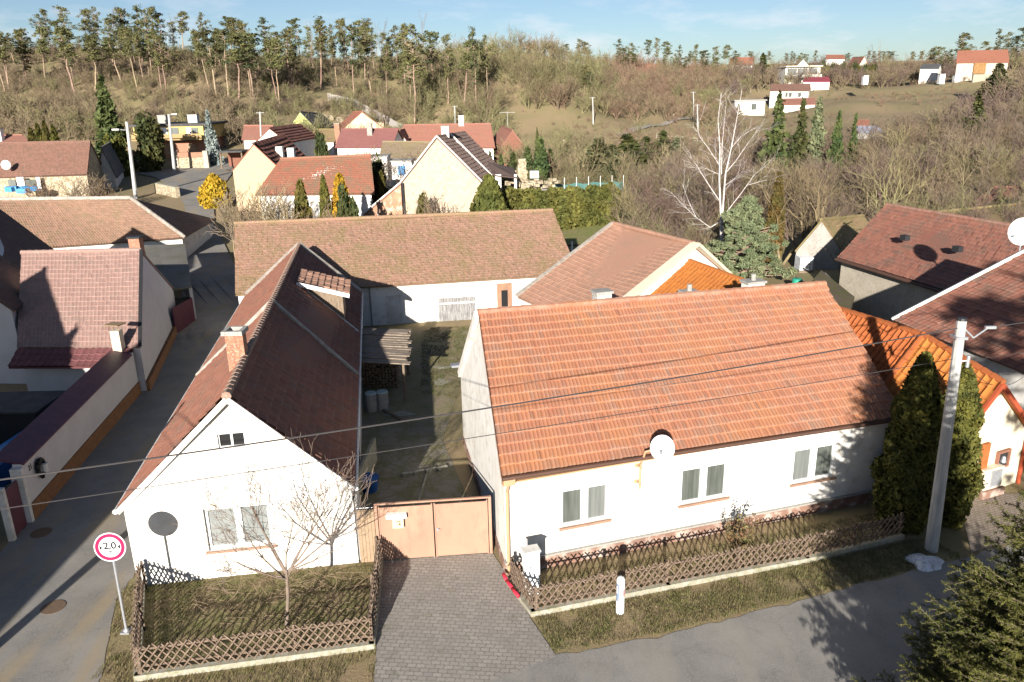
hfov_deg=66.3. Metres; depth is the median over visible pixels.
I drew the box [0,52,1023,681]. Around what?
ground
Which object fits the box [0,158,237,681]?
lane
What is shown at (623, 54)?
pine tree
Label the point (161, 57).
pine tree
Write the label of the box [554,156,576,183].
bare bush
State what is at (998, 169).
bare tree
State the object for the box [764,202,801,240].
bare tree
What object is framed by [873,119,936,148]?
bare bush
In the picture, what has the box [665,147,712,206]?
bare tree
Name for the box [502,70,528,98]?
bare tree
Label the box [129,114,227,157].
yellow house
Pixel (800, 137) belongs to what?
spruce tree
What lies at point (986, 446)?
wooden door
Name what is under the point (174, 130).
window
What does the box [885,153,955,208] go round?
bare tree
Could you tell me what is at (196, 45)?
pine tree
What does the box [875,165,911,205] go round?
bare tree
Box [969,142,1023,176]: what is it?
bare bush
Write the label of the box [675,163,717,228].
bare tree
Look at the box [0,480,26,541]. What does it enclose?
yard gate
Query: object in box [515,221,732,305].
tiled wing
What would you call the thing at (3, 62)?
pine tree
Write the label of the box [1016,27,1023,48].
pine tree
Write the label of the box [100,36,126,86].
pine tree
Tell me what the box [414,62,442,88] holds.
bare tree
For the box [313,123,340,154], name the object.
ochre moss house
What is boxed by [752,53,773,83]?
spruce tree
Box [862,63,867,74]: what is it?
conifer bush
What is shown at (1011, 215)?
bare tree
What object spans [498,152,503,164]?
young conifer
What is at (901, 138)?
thicket
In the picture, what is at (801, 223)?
lichen tree
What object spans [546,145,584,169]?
bare bush
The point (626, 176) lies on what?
bare bush
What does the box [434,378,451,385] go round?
pale slab
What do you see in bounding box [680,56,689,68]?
pine tree
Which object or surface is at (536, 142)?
young conifer
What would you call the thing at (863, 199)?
bare tree
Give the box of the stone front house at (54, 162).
[0,140,103,196]
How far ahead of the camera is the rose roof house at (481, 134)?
135.72 m
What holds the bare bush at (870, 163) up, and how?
on the ground at (546, 118)
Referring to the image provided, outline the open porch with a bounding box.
[488,162,517,190]
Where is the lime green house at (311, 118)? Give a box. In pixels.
[292,111,333,130]
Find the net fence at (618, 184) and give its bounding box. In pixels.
[555,175,623,189]
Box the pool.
[0,431,20,487]
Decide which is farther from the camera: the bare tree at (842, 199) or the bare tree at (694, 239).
the bare tree at (842, 199)
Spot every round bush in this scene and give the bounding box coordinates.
[99,133,130,176]
[133,109,165,171]
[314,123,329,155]
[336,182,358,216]
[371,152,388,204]
[416,192,430,213]
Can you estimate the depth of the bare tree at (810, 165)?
83.88 m
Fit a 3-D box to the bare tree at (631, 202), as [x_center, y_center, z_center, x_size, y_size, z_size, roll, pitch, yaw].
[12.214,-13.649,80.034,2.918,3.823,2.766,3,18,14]
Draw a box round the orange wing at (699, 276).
[650,258,745,294]
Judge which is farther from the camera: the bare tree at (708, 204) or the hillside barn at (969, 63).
the hillside barn at (969, 63)
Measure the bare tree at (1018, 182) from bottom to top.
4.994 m
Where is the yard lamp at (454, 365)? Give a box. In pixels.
[450,363,459,367]
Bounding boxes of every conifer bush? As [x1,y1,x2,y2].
[852,60,858,76]
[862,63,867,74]
[866,64,874,74]
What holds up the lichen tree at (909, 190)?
on the ground at (546, 118)
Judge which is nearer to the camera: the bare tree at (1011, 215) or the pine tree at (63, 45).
the bare tree at (1011, 215)
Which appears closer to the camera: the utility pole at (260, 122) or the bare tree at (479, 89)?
the utility pole at (260, 122)
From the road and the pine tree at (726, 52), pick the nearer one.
the road
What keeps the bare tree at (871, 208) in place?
on the ground at (546, 118)
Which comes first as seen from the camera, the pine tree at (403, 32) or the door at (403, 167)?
the door at (403, 167)
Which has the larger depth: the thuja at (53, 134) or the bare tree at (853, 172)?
the thuja at (53, 134)
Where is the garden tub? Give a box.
[362,472,378,493]
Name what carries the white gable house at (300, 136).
on the ground at (546, 118)
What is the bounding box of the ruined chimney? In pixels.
[503,158,559,190]
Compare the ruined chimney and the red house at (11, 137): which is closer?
the ruined chimney
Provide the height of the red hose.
0.193 m
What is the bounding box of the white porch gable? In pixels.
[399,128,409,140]
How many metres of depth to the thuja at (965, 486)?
24.78 m
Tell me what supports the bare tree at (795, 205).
on the ground at (546, 118)
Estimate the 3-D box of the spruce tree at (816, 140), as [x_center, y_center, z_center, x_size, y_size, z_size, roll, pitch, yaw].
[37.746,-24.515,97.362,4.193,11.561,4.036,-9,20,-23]
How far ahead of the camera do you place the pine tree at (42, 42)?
163.86 m
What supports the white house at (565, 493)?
on the ground at (546, 118)
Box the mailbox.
[386,512,406,528]
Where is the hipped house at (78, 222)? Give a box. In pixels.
[0,196,215,256]
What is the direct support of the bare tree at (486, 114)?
on the ground at (546, 118)
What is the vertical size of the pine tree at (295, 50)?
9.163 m
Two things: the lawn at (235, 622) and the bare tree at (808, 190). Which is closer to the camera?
the lawn at (235, 622)
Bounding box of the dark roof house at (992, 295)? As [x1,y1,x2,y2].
[891,249,1023,409]
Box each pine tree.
[0,31,15,87]
[0,32,11,85]
[5,32,17,63]
[8,46,34,76]
[9,28,34,81]
[27,38,34,48]
[28,13,49,37]
[32,26,49,79]
[38,8,53,44]
[49,19,67,71]
[49,26,80,92]
[51,5,79,59]
[64,29,75,77]
[72,35,82,54]
[75,8,91,33]
[79,33,105,73]
[79,38,106,89]
[85,22,103,48]
[87,6,103,44]
[100,17,118,69]
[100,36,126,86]
[106,13,119,61]
[113,6,136,59]
[116,25,133,66]
[117,26,138,92]
[121,28,135,68]
[126,3,143,61]
[133,32,143,79]
[135,9,155,74]
[137,38,153,74]
[141,6,162,50]
[142,30,168,87]
[146,34,176,96]
[152,13,167,56]
[163,21,181,43]
[170,47,185,70]
[174,11,189,49]
[186,30,198,64]
[190,28,209,90]
[193,30,220,98]
[195,12,211,48]
[209,27,227,59]
[209,31,227,63]
[210,34,222,72]
[212,28,234,96]
[218,16,235,68]
[223,33,249,96]
[224,18,238,60]
[229,21,251,63]
[231,21,249,68]
[232,32,265,101]
[238,37,252,97]
[243,32,258,80]
[247,33,267,74]
[255,17,274,66]
[260,38,282,101]
[265,32,288,72]
[266,31,285,52]
[268,37,283,103]
[277,29,299,85]
[281,26,299,75]
[285,18,306,55]
[291,44,303,79]
[302,25,315,65]
[302,41,310,67]
[309,20,329,89]
[311,16,330,70]
[311,37,331,67]
[325,24,341,85]
[327,36,334,77]
[334,20,349,71]
[336,17,348,81]
[341,24,365,97]
[345,18,371,69]
[354,26,379,92]
[359,21,369,80]
[363,18,377,69]
[378,33,391,75]
[381,43,392,101]
[384,36,396,71]
[386,25,402,67]
[393,23,430,123]
[394,32,408,85]
[399,22,415,90]
[399,45,418,108]
[419,30,445,91]
[438,34,454,103]
[458,38,478,103]
[466,26,480,100]
[477,34,496,94]
[575,38,583,53]
[575,64,595,88]
[581,41,591,52]
[585,72,594,99]
[612,39,623,58]
[619,47,630,65]
[625,43,639,61]
[630,53,638,62]
[644,39,652,62]
[653,37,662,60]
[661,41,672,65]
[670,53,681,66]
[675,45,682,68]
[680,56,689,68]
[691,44,698,62]
[697,50,709,65]
[699,61,712,70]
[703,194,798,278]
[709,46,720,64]
[713,57,719,71]
[721,45,730,65]
[728,50,739,63]
[800,54,812,61]
[929,47,937,59]
[931,46,945,63]
[945,49,956,67]
[953,32,972,52]
[980,41,993,49]
[992,28,1003,49]
[999,31,1016,51]
[1011,35,1020,66]
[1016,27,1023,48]
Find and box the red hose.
[502,572,519,597]
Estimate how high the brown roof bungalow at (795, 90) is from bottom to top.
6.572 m
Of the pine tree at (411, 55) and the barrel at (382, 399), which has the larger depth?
the pine tree at (411, 55)
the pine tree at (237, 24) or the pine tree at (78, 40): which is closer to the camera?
the pine tree at (237, 24)
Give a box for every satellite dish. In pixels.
[1,160,11,170]
[634,435,674,488]
[1007,218,1023,250]
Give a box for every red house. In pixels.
[0,128,27,141]
[635,63,662,69]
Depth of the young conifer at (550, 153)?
101.42 m
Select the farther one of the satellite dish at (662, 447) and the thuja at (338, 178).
the thuja at (338, 178)
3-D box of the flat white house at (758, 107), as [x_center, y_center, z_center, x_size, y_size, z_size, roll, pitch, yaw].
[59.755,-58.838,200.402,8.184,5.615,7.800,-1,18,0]
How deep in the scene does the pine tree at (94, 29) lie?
193.41 m
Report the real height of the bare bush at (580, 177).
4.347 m
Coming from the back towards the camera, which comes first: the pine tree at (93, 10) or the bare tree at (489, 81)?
the pine tree at (93, 10)
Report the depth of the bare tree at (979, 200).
63.96 m
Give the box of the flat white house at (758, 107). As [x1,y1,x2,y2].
[727,99,766,114]
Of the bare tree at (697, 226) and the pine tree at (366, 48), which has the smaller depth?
the bare tree at (697, 226)
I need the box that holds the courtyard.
[360,329,489,561]
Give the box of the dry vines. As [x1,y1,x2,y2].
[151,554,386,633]
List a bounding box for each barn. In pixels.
[234,208,569,325]
[400,125,496,213]
[493,125,523,165]
[834,203,1023,322]
[955,50,1008,80]
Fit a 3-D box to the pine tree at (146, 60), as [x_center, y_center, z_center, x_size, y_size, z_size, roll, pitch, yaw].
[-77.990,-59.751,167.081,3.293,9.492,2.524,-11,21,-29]
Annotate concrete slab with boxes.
[358,437,376,497]
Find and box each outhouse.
[371,154,391,179]
[390,158,414,178]
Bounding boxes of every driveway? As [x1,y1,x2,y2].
[374,553,555,681]
[964,493,1023,552]
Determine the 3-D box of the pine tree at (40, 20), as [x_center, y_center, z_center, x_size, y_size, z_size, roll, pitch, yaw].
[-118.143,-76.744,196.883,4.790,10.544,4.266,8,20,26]
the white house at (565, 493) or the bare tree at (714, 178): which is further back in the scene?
the bare tree at (714, 178)
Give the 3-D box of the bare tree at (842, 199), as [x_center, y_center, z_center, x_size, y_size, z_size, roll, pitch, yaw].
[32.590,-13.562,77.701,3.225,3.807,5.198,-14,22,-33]
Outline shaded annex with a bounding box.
[99,142,124,187]
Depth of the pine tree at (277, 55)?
164.43 m
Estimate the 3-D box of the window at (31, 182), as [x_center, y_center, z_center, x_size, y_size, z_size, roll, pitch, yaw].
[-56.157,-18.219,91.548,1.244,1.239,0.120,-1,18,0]
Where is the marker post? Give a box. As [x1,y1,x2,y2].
[616,576,624,614]
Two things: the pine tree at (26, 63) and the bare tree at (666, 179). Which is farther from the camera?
the pine tree at (26, 63)
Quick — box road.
[487,545,1023,681]
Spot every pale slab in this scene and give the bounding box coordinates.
[384,411,416,415]
[433,365,450,368]
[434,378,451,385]
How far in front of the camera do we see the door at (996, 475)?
27.31 m
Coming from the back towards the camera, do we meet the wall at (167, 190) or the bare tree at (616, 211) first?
the wall at (167, 190)
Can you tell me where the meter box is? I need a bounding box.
[978,463,1004,499]
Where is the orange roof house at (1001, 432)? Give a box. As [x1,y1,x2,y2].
[840,306,1023,485]
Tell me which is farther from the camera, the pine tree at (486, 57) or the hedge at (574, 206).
the pine tree at (486, 57)
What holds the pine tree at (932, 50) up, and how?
on the ground at (546, 118)
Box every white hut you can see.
[861,75,869,84]
[937,74,945,83]
[952,75,960,82]
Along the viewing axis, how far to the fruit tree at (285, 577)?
20.88 m
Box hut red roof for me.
[857,120,868,125]
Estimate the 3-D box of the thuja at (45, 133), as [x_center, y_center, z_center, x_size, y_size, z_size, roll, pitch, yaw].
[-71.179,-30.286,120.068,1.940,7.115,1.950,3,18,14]
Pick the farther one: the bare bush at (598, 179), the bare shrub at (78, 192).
the bare bush at (598, 179)
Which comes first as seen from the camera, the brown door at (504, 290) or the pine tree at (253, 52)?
the brown door at (504, 290)
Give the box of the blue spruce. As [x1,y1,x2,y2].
[204,109,225,165]
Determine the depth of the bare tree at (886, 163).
86.44 m
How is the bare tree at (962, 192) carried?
on the ground at (546, 118)
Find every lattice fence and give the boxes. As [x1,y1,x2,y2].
[130,536,383,681]
[508,512,904,616]
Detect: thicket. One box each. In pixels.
[621,93,1023,206]
[635,105,1023,194]
[652,94,1023,191]
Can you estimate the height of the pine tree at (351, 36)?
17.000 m
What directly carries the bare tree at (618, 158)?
on the ground at (546, 118)
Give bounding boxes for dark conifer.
[576,137,607,182]
[591,144,632,191]
[592,133,660,189]
[639,136,663,175]
[654,130,671,164]
[662,137,685,160]
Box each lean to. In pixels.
[144,244,196,332]
[363,182,405,215]
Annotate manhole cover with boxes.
[30,527,51,537]
[40,600,65,614]
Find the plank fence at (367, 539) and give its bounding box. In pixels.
[356,507,375,562]
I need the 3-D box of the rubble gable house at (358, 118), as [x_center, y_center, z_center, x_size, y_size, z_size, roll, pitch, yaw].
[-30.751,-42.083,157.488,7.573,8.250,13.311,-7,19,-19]
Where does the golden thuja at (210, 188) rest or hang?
on the ground at (546, 118)
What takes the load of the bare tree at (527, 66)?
on the ground at (546, 118)
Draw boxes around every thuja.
[28,126,34,140]
[34,122,41,140]
[41,120,49,140]
[50,124,60,140]
[197,173,232,209]
[293,178,312,218]
[319,173,332,217]
[331,171,349,216]
[376,170,386,200]
[469,173,508,211]
[599,181,620,225]
[764,171,786,262]
[869,351,946,534]
[926,362,987,530]
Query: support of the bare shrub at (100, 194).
on the ground at (546, 118)
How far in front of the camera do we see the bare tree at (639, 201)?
82.17 m
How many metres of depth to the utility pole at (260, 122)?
113.39 m
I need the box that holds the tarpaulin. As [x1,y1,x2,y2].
[4,186,36,193]
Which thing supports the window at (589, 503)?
in the white house at (565, 493)
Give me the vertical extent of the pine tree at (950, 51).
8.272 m
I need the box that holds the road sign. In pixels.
[94,533,131,634]
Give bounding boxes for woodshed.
[361,328,412,400]
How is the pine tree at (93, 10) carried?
on the ground at (546, 118)
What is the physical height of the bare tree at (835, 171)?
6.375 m
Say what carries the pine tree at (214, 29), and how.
on the ground at (546, 118)
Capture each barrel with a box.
[365,390,377,412]
[376,389,388,410]
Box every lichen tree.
[745,151,873,264]
[783,168,860,238]
[787,166,845,223]
[840,150,927,210]
[841,147,953,211]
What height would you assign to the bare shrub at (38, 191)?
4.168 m
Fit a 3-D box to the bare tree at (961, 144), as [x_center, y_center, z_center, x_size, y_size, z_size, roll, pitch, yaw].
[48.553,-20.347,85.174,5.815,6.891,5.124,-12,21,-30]
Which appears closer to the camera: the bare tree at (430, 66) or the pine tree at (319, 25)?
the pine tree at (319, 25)
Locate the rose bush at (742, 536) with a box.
[724,509,763,548]
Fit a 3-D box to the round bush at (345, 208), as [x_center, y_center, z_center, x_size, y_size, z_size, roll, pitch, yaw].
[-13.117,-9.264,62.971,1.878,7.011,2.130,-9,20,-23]
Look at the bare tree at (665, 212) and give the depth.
73.62 m
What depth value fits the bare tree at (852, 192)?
78.16 m
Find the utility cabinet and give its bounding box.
[520,544,540,596]
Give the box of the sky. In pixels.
[0,0,1023,65]
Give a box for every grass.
[90,512,956,681]
[420,325,469,398]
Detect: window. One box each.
[8,180,16,185]
[25,180,37,187]
[168,128,178,133]
[186,128,191,133]
[191,128,197,133]
[204,503,276,554]
[217,432,245,447]
[559,483,611,530]
[678,462,729,508]
[789,444,836,487]
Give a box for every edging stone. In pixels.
[402,471,413,476]
[413,469,424,474]
[425,467,436,472]
[436,465,447,470]
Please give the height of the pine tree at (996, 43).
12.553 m
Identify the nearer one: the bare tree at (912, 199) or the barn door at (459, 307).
the barn door at (459, 307)
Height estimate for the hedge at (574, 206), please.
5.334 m
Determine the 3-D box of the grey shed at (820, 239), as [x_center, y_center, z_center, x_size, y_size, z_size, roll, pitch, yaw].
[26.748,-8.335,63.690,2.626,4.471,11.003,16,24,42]
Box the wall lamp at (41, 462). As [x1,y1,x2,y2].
[35,457,48,478]
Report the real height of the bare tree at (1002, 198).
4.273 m
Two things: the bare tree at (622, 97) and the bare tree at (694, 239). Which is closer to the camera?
the bare tree at (694, 239)
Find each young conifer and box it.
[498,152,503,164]
[507,152,517,169]
[522,145,532,179]
[530,136,552,190]
[533,127,538,167]
[547,147,557,178]
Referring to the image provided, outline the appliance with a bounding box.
[530,170,538,177]
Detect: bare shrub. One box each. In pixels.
[13,176,61,196]
[41,176,101,196]
[44,172,112,196]
[79,178,120,195]
[203,186,263,243]
[208,187,262,256]
[211,182,282,235]
[250,182,317,220]
[257,175,301,219]
[261,192,315,219]
[305,194,334,218]
[344,148,392,179]
[346,145,398,179]
[384,151,419,188]
[391,192,457,214]
[397,194,447,213]
[412,202,439,213]
[826,235,855,277]
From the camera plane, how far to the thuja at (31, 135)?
119.36 m
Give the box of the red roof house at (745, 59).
[730,57,753,69]
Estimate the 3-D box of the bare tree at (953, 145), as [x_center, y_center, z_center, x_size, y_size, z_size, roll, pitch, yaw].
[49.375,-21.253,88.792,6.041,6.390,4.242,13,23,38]
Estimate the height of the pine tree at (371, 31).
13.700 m
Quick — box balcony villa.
[777,60,822,83]
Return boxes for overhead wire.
[0,328,957,480]
[0,359,951,509]
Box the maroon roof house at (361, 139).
[335,123,403,154]
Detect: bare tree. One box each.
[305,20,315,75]
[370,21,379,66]
[370,90,400,126]
[390,82,422,107]
[395,90,426,122]
[395,92,413,117]
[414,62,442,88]
[420,54,440,74]
[421,50,445,74]
[424,70,455,93]
[433,77,458,102]
[442,68,469,100]
[448,91,471,114]
[461,81,511,114]
[463,84,485,106]
[463,84,506,122]
[464,72,501,107]
[464,80,488,104]
[469,81,511,112]
[487,39,521,71]
[487,78,503,99]
[493,83,512,103]
[496,55,517,72]
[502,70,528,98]
[503,64,554,101]
[510,56,546,89]
[512,62,538,90]
[515,65,552,95]
[517,60,552,89]
[521,52,556,78]
[521,77,555,109]
[525,78,540,93]
[529,86,541,108]
[542,74,569,110]
[545,71,573,96]
[546,151,564,183]
[550,48,575,72]
[561,76,575,99]
[572,133,605,180]
[588,78,616,96]
[593,88,621,116]
[594,91,626,116]
[597,68,621,90]
[597,142,646,200]
[602,182,639,226]
[605,184,655,222]
[606,90,626,117]
[610,90,630,110]
[613,207,651,227]
[615,161,664,214]
[615,193,659,226]
[617,79,645,100]
[617,97,651,118]
[618,190,643,222]
[621,172,656,221]
[623,179,661,220]
[625,201,663,230]
[628,173,656,209]
[628,173,666,222]
[636,182,670,229]
[637,203,679,232]
[648,194,692,236]
[650,183,689,228]
[651,212,674,233]
[651,218,700,239]
[653,193,681,232]
[657,175,689,222]
[657,177,710,224]
[659,167,674,193]
[662,155,697,221]
[662,171,701,224]
[662,224,690,237]
[663,203,691,232]
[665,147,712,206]
[665,196,696,234]
[665,221,690,237]
[667,159,690,183]
[667,191,689,227]
[667,199,719,244]
[668,161,706,215]
[671,168,731,231]
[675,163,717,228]
[680,189,715,233]
[680,194,706,223]
[682,167,739,221]
[683,207,725,240]
[684,221,706,242]
[685,148,730,207]
[686,161,737,213]
[687,200,713,242]
[692,166,728,220]
[693,183,737,231]
[693,207,719,237]
[693,223,717,244]
[698,183,734,220]
[699,206,716,227]
[703,162,764,202]
[704,158,777,208]
[708,228,724,256]
[710,184,740,225]
[712,187,765,227]
[721,154,753,208]
[732,163,773,197]
[733,188,764,206]
[734,167,798,218]
[739,164,762,193]
[748,178,772,209]
[749,157,790,184]
[750,160,797,216]
[751,159,824,225]
[759,175,810,221]
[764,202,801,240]
[767,167,809,210]
[770,167,823,214]
[773,152,839,224]
[783,163,832,206]
[784,189,815,228]
[784,190,827,245]
[785,191,847,237]
[786,161,829,203]
[790,175,825,216]
[792,194,814,230]
[792,209,817,231]
[795,151,824,206]
[795,195,816,233]
[805,181,843,207]
[814,157,849,215]
[820,186,859,216]
[823,189,840,216]
[823,196,844,216]
[824,188,852,215]
[828,179,856,203]
[832,153,885,205]
[834,163,874,213]
[835,157,888,207]
[838,197,859,214]
[840,158,873,204]
[848,161,887,218]
[850,170,916,216]
[855,154,905,208]
[856,144,896,192]
[856,197,879,221]
[858,195,907,217]
[861,196,903,220]
[865,145,904,187]
[868,194,924,221]
[869,153,905,199]
[874,143,926,198]
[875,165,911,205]
[877,194,935,211]
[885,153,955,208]
[891,163,924,199]
[891,187,924,207]
[894,142,945,195]
[897,159,961,203]
[898,139,977,194]
[900,185,978,214]
[905,141,962,203]
[905,161,932,193]
[912,149,974,208]
[918,139,943,188]
[921,125,981,179]
[921,136,981,199]
[922,169,979,207]
[922,199,956,213]
[926,184,964,209]
[929,121,1000,182]
[932,150,969,190]
[941,183,986,205]
[941,183,1022,213]
[948,197,995,218]
[949,167,1014,206]
[950,201,994,218]
[956,177,1000,207]
[966,191,998,220]
[967,124,1010,190]
[969,136,1003,174]
[970,166,1013,204]
[975,157,1015,195]
[977,146,1023,201]
[989,186,1022,206]
[991,184,1023,220]
[1004,146,1023,185]
[1005,159,1023,194]
[1005,204,1023,222]
[1007,163,1023,201]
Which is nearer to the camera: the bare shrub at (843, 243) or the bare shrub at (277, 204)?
the bare shrub at (843, 243)
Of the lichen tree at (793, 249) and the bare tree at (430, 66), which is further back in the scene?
the bare tree at (430, 66)
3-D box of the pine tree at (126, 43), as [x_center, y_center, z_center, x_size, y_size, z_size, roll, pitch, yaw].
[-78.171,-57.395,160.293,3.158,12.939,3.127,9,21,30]
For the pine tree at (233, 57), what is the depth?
158.83 m
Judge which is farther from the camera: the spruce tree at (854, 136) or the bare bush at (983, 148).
the spruce tree at (854, 136)
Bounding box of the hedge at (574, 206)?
[502,183,621,229]
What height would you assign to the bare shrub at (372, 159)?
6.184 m
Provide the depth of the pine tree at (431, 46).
182.88 m
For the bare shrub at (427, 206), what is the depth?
65.16 m
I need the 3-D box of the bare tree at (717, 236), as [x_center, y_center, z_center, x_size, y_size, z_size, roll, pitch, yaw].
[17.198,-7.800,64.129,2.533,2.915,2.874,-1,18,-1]
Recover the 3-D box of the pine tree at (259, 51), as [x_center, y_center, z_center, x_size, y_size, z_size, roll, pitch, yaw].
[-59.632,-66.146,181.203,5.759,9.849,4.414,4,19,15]
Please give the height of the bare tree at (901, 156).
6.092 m
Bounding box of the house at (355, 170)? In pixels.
[256,154,374,219]
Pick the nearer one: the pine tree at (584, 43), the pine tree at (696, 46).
the pine tree at (584, 43)
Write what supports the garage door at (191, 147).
in the yellow house at (188, 135)
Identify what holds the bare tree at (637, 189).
on the ground at (546, 118)
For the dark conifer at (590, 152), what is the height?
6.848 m
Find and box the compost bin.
[792,278,801,282]
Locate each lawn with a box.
[142,562,375,670]
[560,224,603,244]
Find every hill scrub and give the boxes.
[0,31,1023,174]
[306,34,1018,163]
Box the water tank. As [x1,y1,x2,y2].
[794,255,813,272]
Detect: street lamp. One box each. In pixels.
[112,122,137,198]
[167,113,177,171]
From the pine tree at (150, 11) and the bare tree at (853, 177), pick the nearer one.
the bare tree at (853, 177)
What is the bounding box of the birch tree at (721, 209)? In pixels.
[660,83,781,240]
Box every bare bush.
[544,165,581,188]
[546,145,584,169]
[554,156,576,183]
[557,167,604,183]
[558,157,596,176]
[560,159,603,183]
[585,173,608,182]
[600,149,639,177]
[604,168,636,180]
[617,165,638,188]
[618,169,644,201]
[647,143,683,175]
[654,144,694,171]
[686,146,715,161]
[688,146,710,163]
[755,158,781,195]
[801,154,834,189]
[802,156,839,183]
[852,149,888,189]
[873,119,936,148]
[876,140,918,160]
[881,142,929,183]
[883,113,923,142]
[901,124,936,151]
[901,151,936,193]
[913,165,949,189]
[923,122,953,146]
[951,150,974,180]
[958,130,994,164]
[965,138,1016,173]
[966,135,1006,172]
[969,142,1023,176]
[988,115,1019,159]
[1010,133,1023,162]
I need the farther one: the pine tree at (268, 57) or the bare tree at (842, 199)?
the pine tree at (268, 57)
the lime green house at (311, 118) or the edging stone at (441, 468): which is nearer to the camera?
the edging stone at (441, 468)
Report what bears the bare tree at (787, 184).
on the ground at (546, 118)
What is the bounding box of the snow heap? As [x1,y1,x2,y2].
[905,553,944,571]
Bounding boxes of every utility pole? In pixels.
[256,112,263,136]
[452,106,457,122]
[592,97,594,123]
[924,317,996,552]
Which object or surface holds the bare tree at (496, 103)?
on the ground at (546, 118)
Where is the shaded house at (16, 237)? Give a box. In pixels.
[0,209,53,383]
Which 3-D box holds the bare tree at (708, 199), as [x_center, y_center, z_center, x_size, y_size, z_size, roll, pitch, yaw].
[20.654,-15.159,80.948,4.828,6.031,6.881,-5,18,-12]
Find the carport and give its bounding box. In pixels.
[218,149,247,168]
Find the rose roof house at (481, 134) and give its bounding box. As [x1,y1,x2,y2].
[403,115,494,159]
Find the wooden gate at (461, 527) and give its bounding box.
[374,495,492,559]
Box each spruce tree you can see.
[93,74,136,169]
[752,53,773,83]
[755,89,791,193]
[788,97,812,190]
[805,95,826,166]
[825,110,845,190]
[842,112,859,183]
[851,489,1023,681]
[958,93,991,155]
[972,63,1015,99]
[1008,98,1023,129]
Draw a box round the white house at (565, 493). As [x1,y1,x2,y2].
[458,273,892,575]
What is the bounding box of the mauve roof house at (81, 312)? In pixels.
[7,235,176,390]
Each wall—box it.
[0,351,140,522]
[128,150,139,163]
[153,182,179,197]
[174,150,209,167]
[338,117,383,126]
[971,74,991,82]
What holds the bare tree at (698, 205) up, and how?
on the ground at (546, 118)
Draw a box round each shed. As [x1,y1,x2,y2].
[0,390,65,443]
[380,140,430,187]
[795,214,868,268]
[811,270,854,308]
[856,126,881,138]
[918,64,941,83]
[936,202,1023,222]
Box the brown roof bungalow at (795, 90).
[769,84,810,107]
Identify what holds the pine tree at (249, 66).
on the ground at (546, 118)
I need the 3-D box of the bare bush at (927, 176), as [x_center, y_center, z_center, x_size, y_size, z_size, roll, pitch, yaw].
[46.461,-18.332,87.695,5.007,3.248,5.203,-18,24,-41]
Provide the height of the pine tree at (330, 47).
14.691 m
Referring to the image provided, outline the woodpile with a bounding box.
[361,362,401,386]
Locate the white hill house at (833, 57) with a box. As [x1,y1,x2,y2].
[826,55,844,64]
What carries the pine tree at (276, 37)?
on the ground at (546, 118)
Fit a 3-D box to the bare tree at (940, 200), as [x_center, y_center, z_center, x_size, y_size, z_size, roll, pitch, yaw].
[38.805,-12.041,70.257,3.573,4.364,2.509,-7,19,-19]
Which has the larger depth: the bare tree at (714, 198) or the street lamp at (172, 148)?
the street lamp at (172, 148)
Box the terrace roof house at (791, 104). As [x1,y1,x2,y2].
[782,98,815,112]
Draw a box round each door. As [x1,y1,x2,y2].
[165,144,173,154]
[187,144,196,151]
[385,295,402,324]
[398,165,404,174]
[438,296,474,320]
[497,283,511,306]
[972,63,986,73]
[978,442,990,470]
[989,469,1002,486]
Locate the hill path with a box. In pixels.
[618,107,706,135]
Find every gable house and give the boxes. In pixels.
[112,242,362,584]
[232,134,304,210]
[256,123,315,155]
[340,111,382,127]
[848,56,866,66]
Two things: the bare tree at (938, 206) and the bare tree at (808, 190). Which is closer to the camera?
the bare tree at (938, 206)
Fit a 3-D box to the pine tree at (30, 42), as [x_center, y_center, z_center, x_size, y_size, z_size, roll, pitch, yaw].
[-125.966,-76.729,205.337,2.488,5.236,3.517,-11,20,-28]
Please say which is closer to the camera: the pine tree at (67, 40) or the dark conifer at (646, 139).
the dark conifer at (646, 139)
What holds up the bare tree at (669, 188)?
on the ground at (546, 118)
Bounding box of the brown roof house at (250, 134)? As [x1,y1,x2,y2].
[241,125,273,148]
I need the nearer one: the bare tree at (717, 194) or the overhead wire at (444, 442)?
the overhead wire at (444, 442)
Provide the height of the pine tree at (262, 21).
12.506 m
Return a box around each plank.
[382,409,405,420]
[418,474,426,499]
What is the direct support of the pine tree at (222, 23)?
on the ground at (546, 118)
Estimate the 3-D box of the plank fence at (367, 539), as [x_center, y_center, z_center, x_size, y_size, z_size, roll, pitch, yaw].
[-4.475,5.993,24.201,0.522,1.915,0.030,-3,18,-5]
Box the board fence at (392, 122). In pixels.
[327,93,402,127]
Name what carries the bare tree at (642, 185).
on the ground at (546, 118)
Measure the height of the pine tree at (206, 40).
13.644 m
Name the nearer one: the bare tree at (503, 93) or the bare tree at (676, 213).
the bare tree at (676, 213)
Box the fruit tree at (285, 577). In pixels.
[169,431,376,627]
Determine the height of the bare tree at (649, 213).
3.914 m
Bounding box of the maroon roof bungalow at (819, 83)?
[803,77,830,89]

